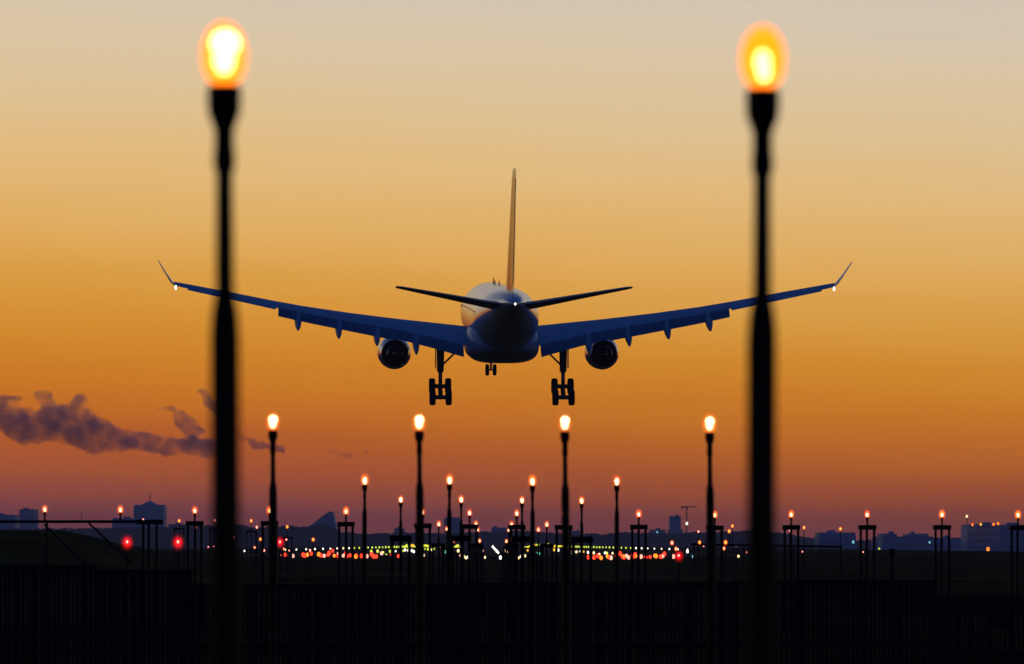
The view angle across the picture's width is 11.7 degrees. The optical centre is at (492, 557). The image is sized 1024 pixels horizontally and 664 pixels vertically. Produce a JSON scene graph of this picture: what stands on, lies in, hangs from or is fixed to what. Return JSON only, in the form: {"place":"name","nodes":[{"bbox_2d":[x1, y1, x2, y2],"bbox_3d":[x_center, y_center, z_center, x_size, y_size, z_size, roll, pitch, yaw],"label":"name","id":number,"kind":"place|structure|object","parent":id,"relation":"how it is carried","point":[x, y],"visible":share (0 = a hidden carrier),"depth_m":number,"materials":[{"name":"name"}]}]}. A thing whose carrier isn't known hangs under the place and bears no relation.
{"place":"outdoors","nodes":[
{"label":"outdoors","id":0,"kind":"place"},
{"bbox_2d":[260,538,260,574],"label":"marker lamp","id":1,"kind":"object","parent":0,"point":[260,556],"visible":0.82,"depth_m":259.98,"materials":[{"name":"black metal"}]},
{"bbox_2d":[286,539,286,574],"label":"marker lamp","id":2,"kind":"object","parent":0,"point":[286,557],"visible":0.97,"depth_m":259.98,"materials":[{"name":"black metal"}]},
{"bbox_2d":[158,168,851,405],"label":"airliner","id":3,"kind":"object","parent":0,"point":[500,322],"visible":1,"depth_m":432.22,"materials":[{"name":"white paint"}]},
{"bbox_2d":[0,530,1023,663],"bbox_3d":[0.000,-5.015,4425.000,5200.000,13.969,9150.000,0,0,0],"label":"ground","id":4,"kind":"structure","parent":0,"point":[979,573],"depth_m":239.39,"materials":[{"name":"black plant"}]},
{"bbox_2d":[0,513,19,529],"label":"office building","id":5,"kind":"structure","parent":4,"relation":"on","point":[3,516],"depth_m":4200.00,"materials":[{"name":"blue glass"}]},
{"bbox_2d":[19,508,38,529],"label":"apartment building","id":6,"kind":"structure","parent":4,"relation":"on","point":[28,514],"depth_m":4300.00,"materials":[{"name":"blue concrete"}]},
{"bbox_2d":[0,510,162,631],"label":"gantry","id":7,"kind":"object","parent":4,"relation":"on","point":[142,522],"visible":0.79,"depth_m":126.87,"materials":[{"name":"black metal"}]},
{"bbox_2d":[112,517,133,528],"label":"apartment building","id":8,"kind":"structure","parent":4,"relation":"on","point":[120,525],"depth_m":4700.00,"materials":[{"name":"blue concrete"}]},
{"bbox_2d":[125,540,128,569],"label":"obstruction lamp","id":9,"kind":"object","parent":4,"relation":"on","point":[127,557],"visible":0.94,"depth_m":159.97,"materials":[{"name":"black metal"}]},
{"bbox_2d":[134,500,166,527],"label":"tower block","id":10,"kind":"structure","parent":4,"relation":"on","point":[149,510],"depth_m":4600.00,"materials":[{"name":"blue concrete"}]},
{"bbox_2d":[168,523,185,527],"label":"apartment building","id":11,"kind":"structure","parent":4,"relation":"on","point":[175,524],"depth_m":4500.60,"materials":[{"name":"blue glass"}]},
{"bbox_2d":[176,540,179,612],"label":"obstruction lamp","id":12,"kind":"object","parent":4,"relation":"on","point":[178,575],"visible":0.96,"depth_m":159.98,"materials":[{"name":"black metal"}]},
{"bbox_2d":[173,520,184,566],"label":"marker lamp","id":13,"kind":"object","parent":4,"relation":"on","point":[179,529],"visible":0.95,"depth_m":276.98,"materials":[{"name":"black metal"}]},
{"bbox_2d":[186,509,203,631],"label":"approach lamp","id":14,"kind":"object","parent":4,"relation":"on","point":[194,523],"visible":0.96,"depth_m":126.77,"materials":[{"name":"metal"}]},
{"bbox_2d":[207,30,240,663],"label":"approach lamp","id":15,"kind":"object","parent":4,"relation":"on","point":[224,105],"visible":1,"depth_m":11.11,"materials":[{"name":"metal"}]},
{"bbox_2d":[245,520,256,571],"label":"marker lamp","id":16,"kind":"object","parent":4,"relation":"on","point":[251,532],"visible":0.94,"depth_m":276.98,"materials":[{"name":"black metal"}]},
{"bbox_2d":[256,526,257,568],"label":"marker lamp","id":17,"kind":"object","parent":4,"relation":"on","point":[256,548],"visible":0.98,"depth_m":299.99,"materials":[{"name":"black metal"}]},
{"bbox_2d":[261,513,278,631],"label":"approach lamp","id":18,"kind":"object","parent":4,"relation":"on","point":[264,523],"visible":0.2,"depth_m":126.78,"materials":[{"name":"metal"}]},
{"bbox_2d":[268,415,277,663],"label":"approach lamp","id":19,"kind":"object","parent":4,"relation":"on","point":[272,434],"visible":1,"depth_m":41.07,"materials":[{"name":"metal"}]},
{"bbox_2d":[278,541,281,613],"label":"obstruction lamp","id":20,"kind":"object","parent":4,"relation":"on","point":[280,575],"visible":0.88,"depth_m":159.97,"materials":[{"name":"black metal"}]},
{"bbox_2d":[281,526,292,571],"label":"marker lamp","id":21,"kind":"object","parent":4,"relation":"on","point":[287,538],"visible":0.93,"depth_m":276.98,"materials":[{"name":"black metal"}]},
{"bbox_2d":[312,538,313,574],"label":"marker lamp","id":22,"kind":"object","parent":4,"relation":"on","point":[313,556],"visible":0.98,"depth_m":259.99,"materials":[{"name":"black metal"}]},
{"bbox_2d":[310,512,337,529],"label":"slanted building","id":23,"kind":"structure","parent":4,"relation":"on","point":[328,518],"depth_m":4400.00,"materials":[{"name":"blue"}]},
{"bbox_2d":[337,510,354,631],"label":"approach lamp","id":24,"kind":"object","parent":4,"relation":"on","point":[345,524],"visible":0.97,"depth_m":126.77,"materials":[{"name":"metal"}]},
{"bbox_2d":[362,478,366,583],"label":"approach lamp","id":25,"kind":"object","parent":4,"relation":"on","point":[364,544],"visible":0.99,"depth_m":71.37,"materials":[{"name":"metal"}]},
{"bbox_2d":[394,527,404,532],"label":"apartment building","id":26,"kind":"structure","parent":4,"relation":"on","point":[397,529],"depth_m":4300.60,"materials":[{"name":"blue glass"}]},
{"bbox_2d":[390,498,411,653],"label":"approach lamp","id":27,"kind":"object","parent":4,"relation":"on","point":[400,537],"visible":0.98,"depth_m":99.28,"materials":[{"name":"metal"}]},
{"bbox_2d":[415,415,424,663],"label":"approach lamp","id":28,"kind":"object","parent":4,"relation":"on","point":[419,438],"visible":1,"depth_m":41.08,"materials":[{"name":"metal"}]},
{"bbox_2d":[414,523,431,632],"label":"approach lamp","id":29,"kind":"object","parent":4,"relation":"on","point":[428,526],"visible":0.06,"depth_m":126.78,"materials":[{"name":"metal"}]},
{"bbox_2d":[0,524,870,549],"bbox_3d":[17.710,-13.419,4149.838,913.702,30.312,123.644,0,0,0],"label":"woods","id":30,"kind":"object","parent":4,"relation":"on","point":[323,535],"visible":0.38,"depth_m":4102.23,"materials":[{"name":"black plant"}]},
{"bbox_2d":[431,523,445,616],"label":"approach lamp","id":31,"kind":"object","parent":4,"relation":"on","point":[438,545],"visible":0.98,"depth_m":154.89,"materials":[{"name":"metal"}]},
{"bbox_2d":[441,528,446,583],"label":"approach lamp","id":32,"kind":"object","parent":4,"relation":"on","point":[442,555],"visible":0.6,"depth_m":185.86,"materials":[{"name":"metal"}]},
{"bbox_2d":[446,477,451,663],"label":"approach lamp","id":33,"kind":"object","parent":4,"relation":"on","point":[448,559],"visible":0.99,"depth_m":71.37,"materials":[{"name":"metal"}]},
{"bbox_2d":[444,518,459,533],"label":"apartment building","id":34,"kind":"structure","parent":4,"relation":"on","point":[455,524],"depth_m":4400.00,"materials":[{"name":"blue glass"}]},
{"bbox_2d":[454,553,458,583],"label":"approach lamp","id":35,"kind":"object","parent":4,"relation":"on","point":[456,554],"visible":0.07,"depth_m":215.85,"materials":[{"name":"metal"}]},
{"bbox_2d":[451,498,472,653],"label":"approach lamp","id":36,"kind":"object","parent":4,"relation":"on","point":[461,537],"visible":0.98,"depth_m":99.28,"materials":[{"name":"metal"}]},
{"bbox_2d":[463,511,477,632],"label":"approach lamp","id":37,"kind":"object","parent":4,"relation":"on","point":[469,526],"visible":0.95,"depth_m":126.77,"materials":[{"name":"metal"}]},
{"bbox_2d":[471,523,482,616],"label":"approach lamp","id":38,"kind":"object","parent":4,"relation":"on","point":[479,545],"visible":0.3,"depth_m":154.88,"materials":[{"name":"metal"}]},
{"bbox_2d":[472,531,483,581],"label":"approach lamp","id":39,"kind":"object","parent":4,"relation":"on","point":[473,548],"visible":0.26,"depth_m":185.87,"materials":[{"name":"metal"}]},
{"bbox_2d":[474,540,484,581],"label":"approach lamp","id":40,"kind":"object","parent":4,"relation":"on","point":[479,553],"visible":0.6,"depth_m":216.10,"materials":[{"name":"metal"}]},
{"bbox_2d":[241,547,745,555],"bbox_3d":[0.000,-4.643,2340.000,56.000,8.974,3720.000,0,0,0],"label":"runway","id":41,"kind":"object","parent":4,"relation":"on","point":[489,551],"visible":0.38,"depth_m":658.61,"materials":[{"name":"black asphalt"}]},
{"bbox_2d":[491,526,506,531],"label":"office building","id":42,"kind":"structure","parent":4,"relation":"on","point":[494,528],"depth_m":4500.60,"materials":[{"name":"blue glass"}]},
{"bbox_2d":[501,540,507,581],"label":"approach lamp","id":43,"kind":"object","parent":4,"relation":"on","point":[502,565],"visible":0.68,"depth_m":215.89,"materials":[{"name":"metal"}]},
{"bbox_2d":[503,529,508,597],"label":"approach lamp","id":44,"kind":"object","parent":4,"relation":"on","point":[504,565],"visible":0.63,"depth_m":185.87,"materials":[{"name":"metal"}]},
{"bbox_2d":[504,523,518,616],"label":"approach lamp","id":45,"kind":"object","parent":4,"relation":"on","point":[506,546],"visible":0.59,"depth_m":154.88,"materials":[{"name":"metal"}]},
{"bbox_2d":[0,565,1023,663],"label":"perimeter fence","id":46,"kind":"object","parent":4,"relation":"on","point":[471,645],"visible":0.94,"depth_m":61.99,"materials":[{"name":"metal"}]},
{"bbox_2d":[508,512,525,632],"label":"approach lamp","id":47,"kind":"object","parent":4,"relation":"on","point":[516,527],"visible":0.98,"depth_m":126.77,"materials":[{"name":"metal"}]},
{"bbox_2d":[511,498,530,652],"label":"approach lamp","id":48,"kind":"object","parent":4,"relation":"on","point":[522,539],"visible":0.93,"depth_m":99.28,"materials":[{"name":"metal"}]},
{"bbox_2d":[527,553,536,581],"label":"approach lamp","id":49,"kind":"object","parent":4,"relation":"on","point":[528,555],"visible":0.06,"depth_m":215.86,"materials":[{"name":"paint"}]},
{"bbox_2d":[530,478,534,581],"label":"approach lamp","id":50,"kind":"object","parent":4,"relation":"on","point":[532,539],"visible":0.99,"depth_m":71.38,"materials":[{"name":"metal"}]},
{"bbox_2d":[535,529,543,581],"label":"approach lamp","id":51,"kind":"object","parent":4,"relation":"on","point":[537,547],"visible":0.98,"depth_m":185.97,"materials":[{"name":"metal"}]},
{"bbox_2d":[539,523,553,581],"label":"approach lamp","id":52,"kind":"object","parent":4,"relation":"on","point":[546,546],"visible":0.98,"depth_m":154.88,"materials":[{"name":"metal"}]},
{"bbox_2d":[555,525,572,589],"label":"approach lamp","id":53,"kind":"object","parent":4,"relation":"on","point":[557,527],"visible":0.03,"depth_m":126.78,"materials":[{"name":"metal"}]},
{"bbox_2d":[560,416,569,663],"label":"approach lamp","id":54,"kind":"object","parent":4,"relation":"on","point":[564,438],"visible":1,"depth_m":41.08,"materials":[{"name":"metal"}]},
{"bbox_2d":[570,499,592,652],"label":"approach lamp","id":55,"kind":"object","parent":4,"relation":"on","point":[581,539],"visible":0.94,"depth_m":99.28,"materials":[{"name":"metal"}]},
{"bbox_2d":[614,478,618,663],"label":"approach lamp","id":56,"kind":"object","parent":4,"relation":"on","point":[616,487],"visible":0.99,"depth_m":71.38,"materials":[{"name":"metal"}]},
{"bbox_2d":[630,513,647,632],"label":"approach lamp","id":57,"kind":"object","parent":4,"relation":"on","point":[638,527],"visible":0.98,"depth_m":126.78,"materials":[{"name":"metal"}]},
{"bbox_2d":[649,528,665,533],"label":"apartment building","id":58,"kind":"structure","parent":4,"relation":"on","point":[658,530],"depth_m":4300.60,"materials":[{"name":"blue glass"}]},
{"bbox_2d":[667,515,682,533],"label":"tower block","id":59,"kind":"structure","parent":4,"relation":"on","point":[674,524],"depth_m":4400.00,"materials":[{"name":"blue concrete"}]},
{"bbox_2d":[677,554,680,581],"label":"obstruction lamp","id":60,"kind":"object","parent":4,"relation":"on","point":[678,570],"visible":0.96,"depth_m":159.97,"materials":[{"name":"black metal"}]},
{"bbox_2d":[681,506,696,531],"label":"tower crane","id":61,"kind":"object","parent":4,"relation":"on","point":[686,512],"visible":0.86,"depth_m":4299.60,"materials":[{"name":"metal"}]},
{"bbox_2d":[698,531,698,572],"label":"marker lamp","id":62,"kind":"object","parent":4,"relation":"on","point":[698,553],"visible":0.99,"depth_m":276.98,"materials":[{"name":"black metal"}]},
{"bbox_2d":[699,541,699,575],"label":"marker lamp","id":63,"kind":"object","parent":4,"relation":"on","point":[699,558],"visible":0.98,"depth_m":259.98,"materials":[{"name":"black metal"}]},
{"bbox_2d":[705,417,714,663],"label":"approach lamp","id":64,"kind":"object","parent":4,"relation":"on","point":[709,439],"visible":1,"depth_m":41.08,"materials":[{"name":"metal"}]},
{"bbox_2d":[714,514,723,581],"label":"approach lamp","id":65,"kind":"object","parent":4,"relation":"on","point":[719,527],"visible":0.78,"depth_m":126.78,"materials":[{"name":"metal"}]},
{"bbox_2d":[725,541,726,575],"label":"marker lamp","id":66,"kind":"object","parent":4,"relation":"on","point":[725,558],"visible":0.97,"depth_m":259.98,"materials":[{"name":"black metal"}]},
{"bbox_2d":[728,530,729,568],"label":"marker lamp","id":67,"kind":"object","parent":4,"relation":"on","point":[729,550],"visible":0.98,"depth_m":300.00,"materials":[{"name":"black metal"}]},
{"bbox_2d":[732,525,732,572],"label":"marker lamp","id":68,"kind":"object","parent":4,"relation":"on","point":[732,549],"visible":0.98,"depth_m":276.98,"materials":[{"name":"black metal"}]},
{"bbox_2d":[746,50,779,663],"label":"approach lamp","id":69,"kind":"object","parent":4,"relation":"on","point":[762,108],"visible":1,"depth_m":11.11,"materials":[{"name":"metal"}]},
{"bbox_2d":[691,543,841,573],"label":"cable beam","id":70,"kind":"structure","parent":4,"relation":"on","point":[778,545],"depth_m":269.95,"materials":[{"name":"black metal"}]},
{"bbox_2d":[789,530,789,572],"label":"marker lamp","id":71,"kind":"object","parent":4,"relation":"on","point":[789,552],"visible":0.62,"depth_m":276.98,"materials":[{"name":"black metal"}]},
{"bbox_2d":[782,513,799,631],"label":"approach lamp","id":72,"kind":"object","parent":4,"relation":"on","point":[790,527],"visible":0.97,"depth_m":126.77,"materials":[{"name":"metal"}]},
{"bbox_2d":[815,530,855,548],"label":"hangar","id":73,"kind":"structure","parent":4,"relation":"on","point":[830,537],"depth_m":3000.00,"materials":[{"name":"concrete"}]},
{"bbox_2d":[858,513,875,631],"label":"approach lamp","id":74,"kind":"object","parent":4,"relation":"on","point":[866,527],"visible":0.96,"depth_m":126.78,"materials":[{"name":"metal"}]},
{"bbox_2d":[877,531,896,549],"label":"hangar","id":75,"kind":"structure","parent":4,"relation":"on","point":[887,541],"depth_m":2900.00,"materials":[{"name":"concrete"}]},
{"bbox_2d":[871,534,933,549],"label":"terminal building","id":76,"kind":"structure","parent":4,"relation":"on","point":[912,542],"depth_m":3000.00,"materials":[{"name":"concrete"}]},
{"bbox_2d":[903,531,927,535],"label":"terminal building","id":77,"kind":"structure","parent":4,"relation":"on","point":[911,533],"depth_m":3060.60,"materials":[{"name":"concrete"}]},
{"bbox_2d":[933,513,950,631],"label":"approach lamp","id":78,"kind":"object","parent":4,"relation":"on","point":[941,527],"visible":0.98,"depth_m":126.78,"materials":[{"name":"metal"}]},
{"bbox_2d":[933,535,960,550],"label":"terminal building","id":79,"kind":"structure","parent":4,"relation":"on","point":[955,544],"depth_m":3100.00,"materials":[{"name":"concrete"}]},
{"bbox_2d":[961,519,998,550],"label":"terminal building","id":80,"kind":"structure","parent":4,"relation":"on","point":[975,537],"depth_m":3000.00,"materials":[{"name":"blue glass"}]},
{"bbox_2d":[984,607,1015,647],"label":"round sign","id":81,"kind":"object","parent":4,"relation":"on","point":[1001,623],"visible":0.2,"depth_m":79.98,"materials":[{"name":"black metal"}]},
{"bbox_2d":[998,523,1023,550],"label":"terminal building","id":82,"kind":"structure","parent":4,"relation":"on","point":[1004,537],"depth_m":3050.00,"materials":[{"name":"concrete"}]},
{"bbox_2d":[1009,514,1023,631],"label":"approach lamp","id":83,"kind":"object","parent":4,"relation":"on","point":[1017,527],"visible":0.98,"depth_m":126.79,"materials":[{"name":"metal"}]},
{"bbox_2d":[0,0,1023,540],"label":"sky","id":84,"kind":"structure","parent":0,"point":[378,144],"materials":[{"name":"orange"}]}
]}

